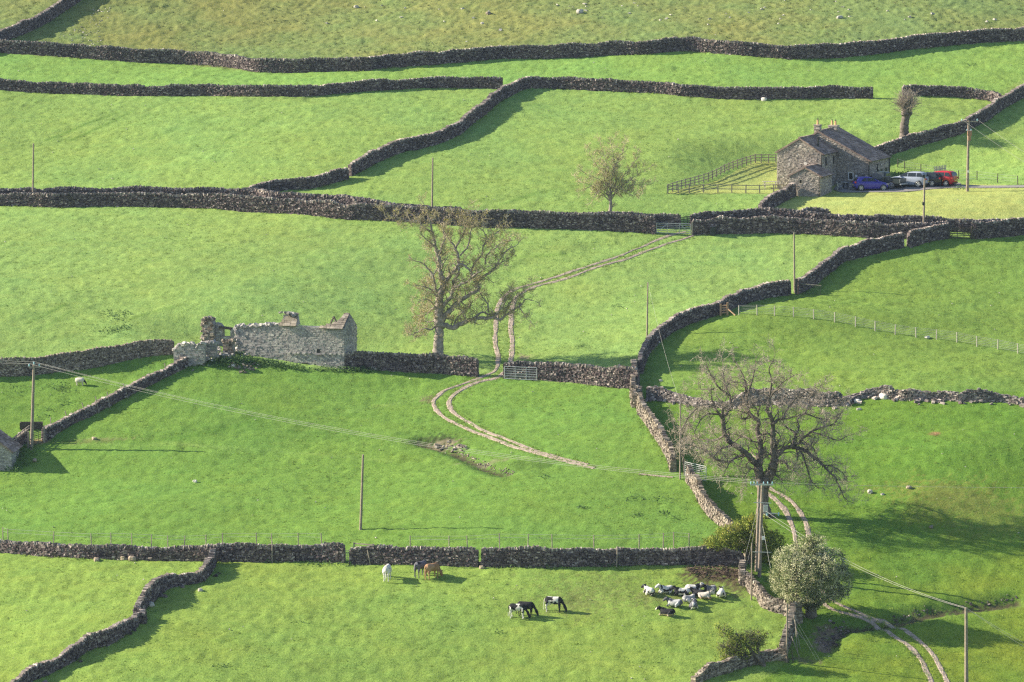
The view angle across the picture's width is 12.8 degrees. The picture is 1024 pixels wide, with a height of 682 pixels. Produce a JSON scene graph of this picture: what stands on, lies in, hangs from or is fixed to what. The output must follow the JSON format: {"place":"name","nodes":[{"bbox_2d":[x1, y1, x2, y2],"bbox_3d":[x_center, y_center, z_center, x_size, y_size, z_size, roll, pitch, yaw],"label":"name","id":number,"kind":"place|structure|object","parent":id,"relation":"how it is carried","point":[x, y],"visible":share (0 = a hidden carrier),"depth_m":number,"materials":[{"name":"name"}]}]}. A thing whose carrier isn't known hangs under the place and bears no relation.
{"place":"outdoors","nodes":[
{"label":"outdoors","id":0,"kind":"place"},
{"bbox_2d":[0,0,1023,681],"bbox_3d":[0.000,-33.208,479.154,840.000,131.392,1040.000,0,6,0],"label":"ground","id":1,"kind":"structure","parent":0,"point":[336,266],"depth_m":452.84,"materials":[{"name":"plant"}]},
{"bbox_2d":[0,430,22,470],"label":"field barn","id":2,"kind":"structure","parent":1,"relation":"on","point":[9,450],"depth_m":425.61,"materials":[{"name":"stone"}]},
{"bbox_2d":[13,429,27,447],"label":"dry stone wall","id":3,"kind":"structure","parent":1,"relation":"on","point":[22,440],"depth_m":430.76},
{"bbox_2d":[4,441,46,476],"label":"nettles","id":4,"kind":"object","parent":1,"relation":"on","point":[20,462],"visible":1,"depth_m":427.27,"materials":[{"name":"green plant"}]},
{"bbox_2d":[20,422,42,428],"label":"feed trough","id":5,"kind":"object","parent":1,"relation":"on","point":[37,425],"visible":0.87,"depth_m":434.01,"materials":[{"name":"black metal"}]},
{"bbox_2d":[32,143,33,192],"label":"utility pole","id":6,"kind":"object","parent":1,"relation":"on","point":[33,171],"visible":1,"depth_m":499.77,"materials":[{"name":"brown wood"}]},
{"bbox_2d":[29,362,39,449],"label":"utility pole","id":7,"kind":"object","parent":1,"relation":"on","point":[32,409],"visible":1,"depth_m":429.64,"materials":[{"name":"brown wood"}]},
{"bbox_2d":[5,363,744,482],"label":"overhead cable","id":8,"kind":"object","parent":7,"relation":"attached to","point":[384,439],"visible":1,"depth_m":411.14,"materials":[{"name":"metal"}]},
{"bbox_2d":[5,360,748,479],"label":"overhead cable","id":9,"kind":"object","parent":7,"relation":"attached to","point":[374,434],"visible":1,"depth_m":411.30,"materials":[{"name":"metal"}]},
{"bbox_2d":[6,381,73,419],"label":"thistles","id":10,"kind":"object","parent":1,"relation":"on","point":[62,388],"visible":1,"depth_m":442.17,"materials":[{"name":"green plant"}]},
{"bbox_2d":[0,0,80,39],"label":"dry stone wall","id":11,"kind":"structure","parent":1,"relation":"on","point":[38,20],"depth_m":569.08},
{"bbox_2d":[0,339,173,376],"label":"dry stone wall","id":12,"kind":"structure","parent":1,"relation":"on","point":[95,357],"depth_m":446.70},
{"bbox_2d":[41,356,188,441],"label":"dry stone wall","id":13,"kind":"structure","parent":1,"relation":"on","point":[53,429],"depth_m":439.21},
{"bbox_2d":[27,427,44,447],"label":"field gate","id":14,"kind":"structure","parent":13,"relation":"attached to","point":[43,435],"depth_m":431.03,"materials":[{"name":"metal"}]},
{"bbox_2d":[98,309,132,333],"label":"thistles","id":15,"kind":"object","parent":1,"relation":"on","point":[123,326],"visible":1,"depth_m":457.88,"materials":[{"name":"green plant"}]},
{"bbox_2d":[11,548,220,681],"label":"dry stone wall","id":16,"kind":"structure","parent":1,"relation":"on","point":[154,589],"depth_m":379.08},
{"bbox_2d":[2,527,321,546],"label":"wire fence","id":17,"kind":"object","parent":1,"relation":"on","point":[205,538],"visible":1,"depth_m":400.67,"materials":[{"name":"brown wood"}]},
{"bbox_2d":[0,539,345,562],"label":"dry stone wall","id":18,"kind":"structure","parent":1,"relation":"on","point":[333,552],"depth_m":398.42,"materials":[{"name":"stone"}]},
{"bbox_2d":[185,346,247,370],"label":"ruin rubble","id":19,"kind":"object","parent":1,"relation":"on","point":[217,356],"visible":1,"depth_m":449.02,"materials":[{"name":"stone"}]},
{"bbox_2d":[0,185,461,208],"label":"dry stone wall","id":20,"kind":"structure","parent":1,"relation":"on","point":[345,199],"depth_m":499.61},
{"bbox_2d":[228,360,257,372],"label":"ruin rubble","id":21,"kind":"object","parent":1,"relation":"on","point":[244,368],"visible":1,"depth_m":446.94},
{"bbox_2d":[0,76,502,96],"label":"dry stone wall","id":22,"kind":"structure","parent":1,"relation":"on","point":[270,90],"depth_m":540.41,"materials":[{"name":"stone"}]},
{"bbox_2d":[172,311,356,368],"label":"ruined barn","id":23,"kind":"structure","parent":1,"relation":"on","point":[289,337],"depth_m":449.57,"materials":[{"name":"stone"}]},
{"bbox_2d":[194,351,390,373],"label":"nettles","id":24,"kind":"object","parent":1,"relation":"on","point":[244,358],"visible":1,"depth_m":447.73,"materials":[{"name":"green plant"}]},
{"bbox_2d":[248,167,348,191],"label":"dry stone wall","id":25,"kind":"structure","parent":1,"relation":"on","point":[322,179],"depth_m":502.36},
{"bbox_2d":[0,192,656,234],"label":"dry stone wall","id":26,"kind":"structure","parent":1,"relation":"on","point":[598,221],"depth_m":492.90,"materials":[{"name":"stone"}]},
{"bbox_2d":[655,222,692,234],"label":"field gate","id":27,"kind":"structure","parent":26,"relation":"attached to","point":[690,229],"depth_m":488.82,"materials":[{"name":"metal"}]},
{"bbox_2d":[359,455,363,529],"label":"utility pole","id":28,"kind":"object","parent":1,"relation":"on","point":[361,500],"visible":1,"depth_m":405.21,"materials":[{"name":"brown wood"}]},
{"bbox_2d":[382,564,391,581],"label":"cow","id":29,"kind":"object","parent":1,"relation":"on","point":[386,570],"visible":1,"depth_m":391.77},
{"bbox_2d":[344,350,478,376],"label":"dry stone wall","id":30,"kind":"structure","parent":1,"relation":"on","point":[440,363],"depth_m":448.64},
{"bbox_2d":[349,544,478,566],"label":"dry stone wall","id":31,"kind":"structure","parent":1,"relation":"on","point":[457,556],"depth_m":395.84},
{"bbox_2d":[414,560,426,577],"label":"cow","id":32,"kind":"object","parent":1,"relation":"on","point":[419,565],"visible":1,"depth_m":392.47},
{"bbox_2d":[424,563,442,579],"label":"cow","id":33,"kind":"object","parent":1,"relation":"on","point":[434,567],"visible":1,"depth_m":392.10},
{"bbox_2d":[348,76,532,175],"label":"dry stone wall","id":34,"kind":"structure","parent":1,"relation":"on","point":[463,124],"depth_m":518.72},
{"bbox_2d":[434,440,466,452],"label":"spring stones","id":35,"kind":"object","parent":1,"relation":"on","point":[453,446],"visible":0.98,"depth_m":428.73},
{"bbox_2d":[371,192,542,353],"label":"bare tree","id":36,"kind":"object","parent":1,"relation":"on","point":[441,314],"visible":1,"depth_m":452.01,"materials":[{"name":"grey plant"}]},
{"bbox_2d":[457,449,513,475],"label":"spring stones","id":37,"kind":"object","parent":1,"relation":"on","point":[485,464],"visible":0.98,"depth_m":423.19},
{"bbox_2d":[265,559,753,571],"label":"nettles","id":38,"kind":"object","parent":1,"relation":"on","point":[501,567],"visible":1,"depth_m":396.01,"materials":[{"name":"green plant"}]},
{"bbox_2d":[1,5,1020,678],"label":"pale flecks","id":39,"kind":"object","parent":1,"relation":"on","point":[497,315],"visible":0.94,"depth_m":460.38,"materials":[{"name":"stone"}]},
{"bbox_2d":[0,26,1023,72],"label":"dry stone wall","id":40,"kind":"structure","parent":1,"relation":"on","point":[827,50],"depth_m":555.53,"materials":[{"name":"stone"}]},
{"bbox_2d":[0,0,1023,681],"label":"grass tufts","id":41,"kind":"object","parent":1,"relation":"on","point":[516,354],"visible":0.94,"depth_m":446.00,"materials":[{"name":"plant"}]},
{"bbox_2d":[6,0,1023,57],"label":"moor grass","id":42,"kind":"structure","parent":1,"relation":"on","point":[504,23],"depth_m":570.48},
{"bbox_2d":[508,603,529,618],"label":"cow","id":43,"kind":"object","parent":1,"relation":"on","point":[512,607],"visible":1,"depth_m":384.04},
{"bbox_2d":[516,601,538,616],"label":"cow","id":44,"kind":"object","parent":1,"relation":"on","point":[530,606],"visible":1,"depth_m":384.46},
{"bbox_2d":[410,532,689,548],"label":"wire fence","id":45,"kind":"object","parent":1,"relation":"on","point":[499,537],"visible":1,"depth_m":397.63,"materials":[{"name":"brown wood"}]},
{"bbox_2d":[543,596,566,611],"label":"horse","id":46,"kind":"object","parent":1,"relation":"on","point":[550,600],"visible":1,"depth_m":385.33},
{"bbox_2d":[503,360,639,388],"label":"dry stone wall","id":47,"kind":"structure","parent":1,"relation":"on","point":[618,376],"depth_m":444.99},
{"bbox_2d":[504,366,536,379],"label":"field gate","id":48,"kind":"structure","parent":47,"relation":"attached to","point":[507,373],"depth_m":446.33,"materials":[{"name":"metal"}]},
{"bbox_2d":[212,62,975,667],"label":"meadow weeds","id":49,"kind":"object","parent":1,"relation":"on","point":[502,630],"visible":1,"depth_m":381.90,"materials":[{"name":"green plant"}]},
{"bbox_2d":[512,209,680,228],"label":"dry stone wall","id":50,"kind":"structure","parent":1,"relation":"on","point":[662,219],"depth_m":490.79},
{"bbox_2d":[481,545,743,567],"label":"dry stone wall","id":51,"kind":"structure","parent":1,"relation":"on","point":[525,556],"depth_m":395.12,"materials":[{"name":"stone"}]},
{"bbox_2d":[538,474,687,518],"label":"docks","id":52,"kind":"object","parent":1,"relation":"on","point":[627,499],"visible":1,"depth_m":410.08,"materials":[{"name":"green plant"}]},
{"bbox_2d":[571,129,657,211],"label":"budding tree","id":53,"kind":"object","parent":1,"relation":"on","point":[609,183],"visible":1,"depth_m":493.26,"materials":[{"name":"green plant"}]},
{"bbox_2d":[646,282,647,336],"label":"utility pole","id":54,"kind":"object","parent":1,"relation":"on","point":[647,313],"visible":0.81,"depth_m":456.73,"materials":[{"name":"brown wood"}]},
{"bbox_2d":[641,584,654,594],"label":"sheep","id":55,"kind":"object","parent":1,"relation":"on","point":[649,590],"visible":1,"depth_m":389.26},
{"bbox_2d":[629,358,676,471],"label":"dry stone wall","id":56,"kind":"structure","parent":1,"relation":"on","point":[653,424],"depth_m":428.36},
{"bbox_2d":[326,0,996,41],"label":"moor stones","id":57,"kind":"object","parent":1,"relation":"on","point":[684,7],"visible":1,"depth_m":573.25,"materials":[{"name":"stone"}]},
{"bbox_2d":[655,583,674,593],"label":"sheep","id":58,"kind":"object","parent":1,"relation":"on","point":[664,589],"visible":1,"depth_m":389.79},
{"bbox_2d":[655,606,675,615],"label":"sheep","id":59,"kind":"object","parent":1,"relation":"on","point":[667,612],"visible":1,"depth_m":384.96},
{"bbox_2d":[663,597,682,606],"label":"sheep","id":60,"kind":"object","parent":1,"relation":"on","point":[675,602],"visible":1,"depth_m":386.97},
{"bbox_2d":[679,404,680,478],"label":"utility pole","id":61,"kind":"object","parent":1,"relation":"on","point":[680,448],"visible":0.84,"depth_m":415.57,"materials":[{"name":"brown wood"}]},
{"bbox_2d":[670,585,690,594],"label":"sheep","id":62,"kind":"object","parent":1,"relation":"on","point":[681,591],"visible":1,"depth_m":389.46},
{"bbox_2d":[663,393,699,474],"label":"sapling","id":63,"kind":"object","parent":1,"relation":"on","point":[687,448],"visible":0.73,"depth_m":416.31,"materials":[{"name":"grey plant"}]},
{"bbox_2d":[682,592,697,602],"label":"cow","id":64,"kind":"object","parent":1,"relation":"on","point":[686,598],"visible":1,"depth_m":388.00},
{"bbox_2d":[685,582,703,591],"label":"cow","id":65,"kind":"object","parent":1,"relation":"on","point":[697,585],"visible":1,"depth_m":390.31},
{"bbox_2d":[685,462,706,480],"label":"metal hurdle","id":66,"kind":"object","parent":1,"relation":"on","point":[698,470],"visible":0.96,"depth_m":415.27,"materials":[{"name":"metal"}]},
{"bbox_2d":[533,75,872,99],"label":"dry stone wall","id":67,"kind":"structure","parent":1,"relation":"on","point":[696,90],"depth_m":539.28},
{"bbox_2d":[698,590,714,598],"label":"cow","id":68,"kind":"object","parent":1,"relation":"on","point":[704,595],"visible":1,"depth_m":388.92},
{"bbox_2d":[700,584,716,591],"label":"cow","id":69,"kind":"object","parent":1,"relation":"on","point":[710,588],"visible":1,"depth_m":390.31},
{"bbox_2d":[667,154,754,191],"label":"rail fence","id":70,"kind":"object","parent":1,"relation":"on","point":[703,177],"visible":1,"depth_m":509.49,"materials":[{"name":"brown wood"}]},
{"bbox_2d":[685,565,738,580],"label":"brushwood","id":71,"kind":"object","parent":1,"relation":"on","point":[719,571],"visible":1,"depth_m":394.57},
{"bbox_2d":[637,279,790,373],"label":"dry stone wall","id":72,"kind":"structure","parent":1,"relation":"on","point":[691,315],"depth_m":460.06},
{"bbox_2d":[685,465,752,561],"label":"dry stone wall","id":73,"kind":"structure","parent":1,"relation":"on","point":[713,511],"depth_m":407.91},
{"bbox_2d":[716,586,725,597],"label":"cow","id":74,"kind":"object","parent":1,"relation":"on","point":[721,592],"visible":1,"depth_m":389.33},
{"bbox_2d":[667,183,783,193],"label":"rail fence","id":75,"kind":"object","parent":1,"relation":"on","point":[717,188],"visible":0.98,"depth_m":503.11,"materials":[{"name":"brown wood"}]},
{"bbox_2d":[690,648,777,681],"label":"dry stone wall","id":76,"kind":"structure","parent":1,"relation":"on","point":[709,670],"depth_m":374.92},
{"bbox_2d":[710,622,773,666],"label":"leaning thorn","id":77,"kind":"object","parent":1,"relation":"on","point":[738,649],"visible":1,"depth_m":375.93,"materials":[{"name":"green plant"}]},
{"bbox_2d":[698,510,788,565],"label":"hawthorn bush","id":78,"kind":"object","parent":1,"relation":"on","point":[732,539],"visible":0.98,"depth_m":396.16,"materials":[{"name":"green plant"}]},
{"bbox_2d":[750,478,779,576],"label":"utility pole","id":79,"kind":"object","parent":1,"relation":"on","point":[759,539],"visible":0.99,"depth_m":393.81,"materials":[{"name":"brown wood"}]},
{"bbox_2d":[0,361,752,481],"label":"overhead cable","id":80,"kind":"object","parent":79,"relation":"attached to","point":[371,435],"visible":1,"depth_m":411.67,"materials":[{"name":"metal"}]},
{"bbox_2d":[738,560,802,660],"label":"dry stone wall","id":81,"kind":"structure","parent":1,"relation":"on","point":[766,600],"depth_m":386.99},
{"bbox_2d":[673,334,868,517],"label":"oak tree","id":82,"kind":"object","parent":1,"relation":"on","point":[775,452],"visible":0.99,"depth_m":406.21,"materials":[{"name":"grey plant"}]},
{"bbox_2d":[758,182,796,207],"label":"dry stone wall","id":83,"kind":"structure","parent":1,"relation":"on","point":[780,196],"depth_m":496.79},
{"bbox_2d":[770,643,793,662],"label":"broken hurdle","id":84,"kind":"object","parent":1,"relation":"on","point":[782,655],"visible":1,"depth_m":377.02,"materials":[{"name":"grey wood"}]},
{"bbox_2d":[786,604,787,662],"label":"utility pole","id":85,"kind":"object","parent":1,"relation":"on","point":[786,632],"visible":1,"depth_m":376.90,"materials":[{"name":"brown wood"}]},
{"bbox_2d":[793,233,794,283],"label":"utility pole","id":86,"kind":"object","parent":1,"relation":"on","point":[794,254],"visible":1,"depth_m":471.79,"materials":[{"name":"brown wood"}]},
{"bbox_2d":[787,164,833,196],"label":"stone shed","id":87,"kind":"structure","parent":1,"relation":"on","point":[813,180],"depth_m":500.73,"materials":[{"name":"grey stone"}]},
{"bbox_2d":[767,531,854,618],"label":"blossoming tree","id":88,"kind":"object","parent":1,"relation":"on","point":[816,583],"visible":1,"depth_m":385.61,"materials":[{"name":"grey plant"}]},
{"bbox_2d":[800,206,830,213],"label":"dry stone wall","id":89,"kind":"structure","parent":1,"relation":"on","point":[818,209],"depth_m":493.15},
{"bbox_2d":[692,215,949,238],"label":"dry stone wall","id":90,"kind":"structure","parent":1,"relation":"on","point":[771,224],"depth_m":488.87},
{"bbox_2d":[815,619,848,649],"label":"brook stones","id":91,"kind":"object","parent":1,"relation":"on","point":[832,636],"visible":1,"depth_m":384.32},
{"bbox_2d":[774,118,890,187],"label":"farmhouse","id":92,"kind":"object","parent":1,"relation":"on","point":[842,155],"visible":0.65,"depth_m":509.23,"materials":[{"name":"stone"}]},
{"bbox_2d":[645,385,1023,410],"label":"dry stone wall","id":93,"kind":"structure","parent":1,"relation":"on","point":[660,393],"depth_m":434.79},
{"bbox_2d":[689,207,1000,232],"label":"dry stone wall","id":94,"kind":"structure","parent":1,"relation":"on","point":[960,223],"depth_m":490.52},
{"bbox_2d":[794,232,904,293],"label":"dry stone wall","id":95,"kind":"structure","parent":1,"relation":"on","point":[842,255],"depth_m":481.05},
{"bbox_2d":[738,305,1022,353],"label":"wire fence","id":96,"kind":"object","parent":1,"relation":"on","point":[774,310],"visible":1,"depth_m":456.54,"materials":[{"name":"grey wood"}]},
{"bbox_2d":[887,85,926,136],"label":"pollard tree","id":97,"kind":"object","parent":1,"relation":"on","point":[907,103],"visible":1,"depth_m":523.52,"materials":[{"name":"grey plant"}]},
{"bbox_2d":[922,175,925,222],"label":"utility pole","id":98,"kind":"object","parent":1,"relation":"on","point":[923,202],"visible":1,"depth_m":488.37,"materials":[{"name":"brown wood"}]},
{"bbox_2d":[906,222,949,247],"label":"dry stone wall","id":99,"kind":"structure","parent":1,"relation":"on","point":[923,235],"depth_m":485.75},
{"bbox_2d":[948,225,972,238],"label":"field gate","id":100,"kind":"structure","parent":99,"relation":"attached to","point":[957,233],"depth_m":486.97,"materials":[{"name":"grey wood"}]},
{"bbox_2d":[874,83,1023,155],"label":"dry stone wall","id":101,"kind":"structure","parent":1,"relation":"on","point":[946,131],"depth_m":524.39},
{"bbox_2d":[902,84,1001,101],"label":"dry stone wall","id":102,"kind":"structure","parent":1,"relation":"on","point":[954,91],"depth_m":540.50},
{"bbox_2d":[892,594,1017,621],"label":"brook stones","id":103,"kind":"object","parent":1,"relation":"on","point":[955,606],"visible":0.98,"depth_m":391.99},
{"bbox_2d":[897,159,1017,184],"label":"wire fence","id":104,"kind":"object","parent":1,"relation":"on","point":[957,170],"visible":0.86,"depth_m":513.23,"materials":[{"name":"brown wood"}]},
{"bbox_2d":[964,608,967,681],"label":"utility pole","id":105,"kind":"object","parent":1,"relation":"on","point":[966,651],"visible":1,"depth_m":374.86,"materials":[{"name":"brown wood"}]},
{"bbox_2d":[961,119,977,191],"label":"utility pole","id":106,"kind":"object","parent":1,"relation":"on","point":[969,132],"visible":1,"depth_m":502.67,"materials":[{"name":"brown wood"}]},
{"bbox_2d":[971,217,1023,239],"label":"dry stone wall","id":107,"kind":"structure","parent":1,"relation":"on","point":[1011,227],"depth_m":487.79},
{"bbox_2d":[431,231,693,477],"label":"farm track","id":108,"kind":"structure","parent":0,"point":[497,362],"depth_m":450.41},
{"bbox_2d":[756,485,949,681],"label":"farm track","id":109,"kind":"structure","parent":0,"point":[871,620],"depth_m":387.80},
{"bbox_2d":[833,182,1023,191],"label":"driveway","id":110,"kind":"structure","parent":0,"point":[903,188],"depth_m":505.82,"materials":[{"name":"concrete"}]},
{"bbox_2d":[852,176,888,190],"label":"parked car","id":111,"kind":"object","parent":110,"relation":"on","point":[860,183],"visible":1,"depth_m":504.40,"materials":[{"name":"blue paint"}]},
{"bbox_2d":[869,171,907,188],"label":"pickup truck","id":112,"kind":"object","parent":110,"relation":"on","point":[885,176],"visible":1,"depth_m":506.18,"materials":[{"name":"grey paint"}]},
{"bbox_2d":[891,171,928,186],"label":"parked car","id":113,"kind":"object","parent":110,"relation":"on","point":[915,178],"visible":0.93,"depth_m":506.67,"materials":[{"name":"silver metal"}]},
{"bbox_2d":[926,172,942,186],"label":"parked car","id":114,"kind":"object","parent":110,"relation":"on","point":[935,178],"visible":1,"depth_m":506.98,"materials":[{"name":"black paint"}]},
{"bbox_2d":[935,170,958,185],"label":"parked car","id":115,"kind":"object","parent":110,"relation":"on","point":[949,177],"visible":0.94,"depth_m":507.10,"materials":[{"name":"red paint"}]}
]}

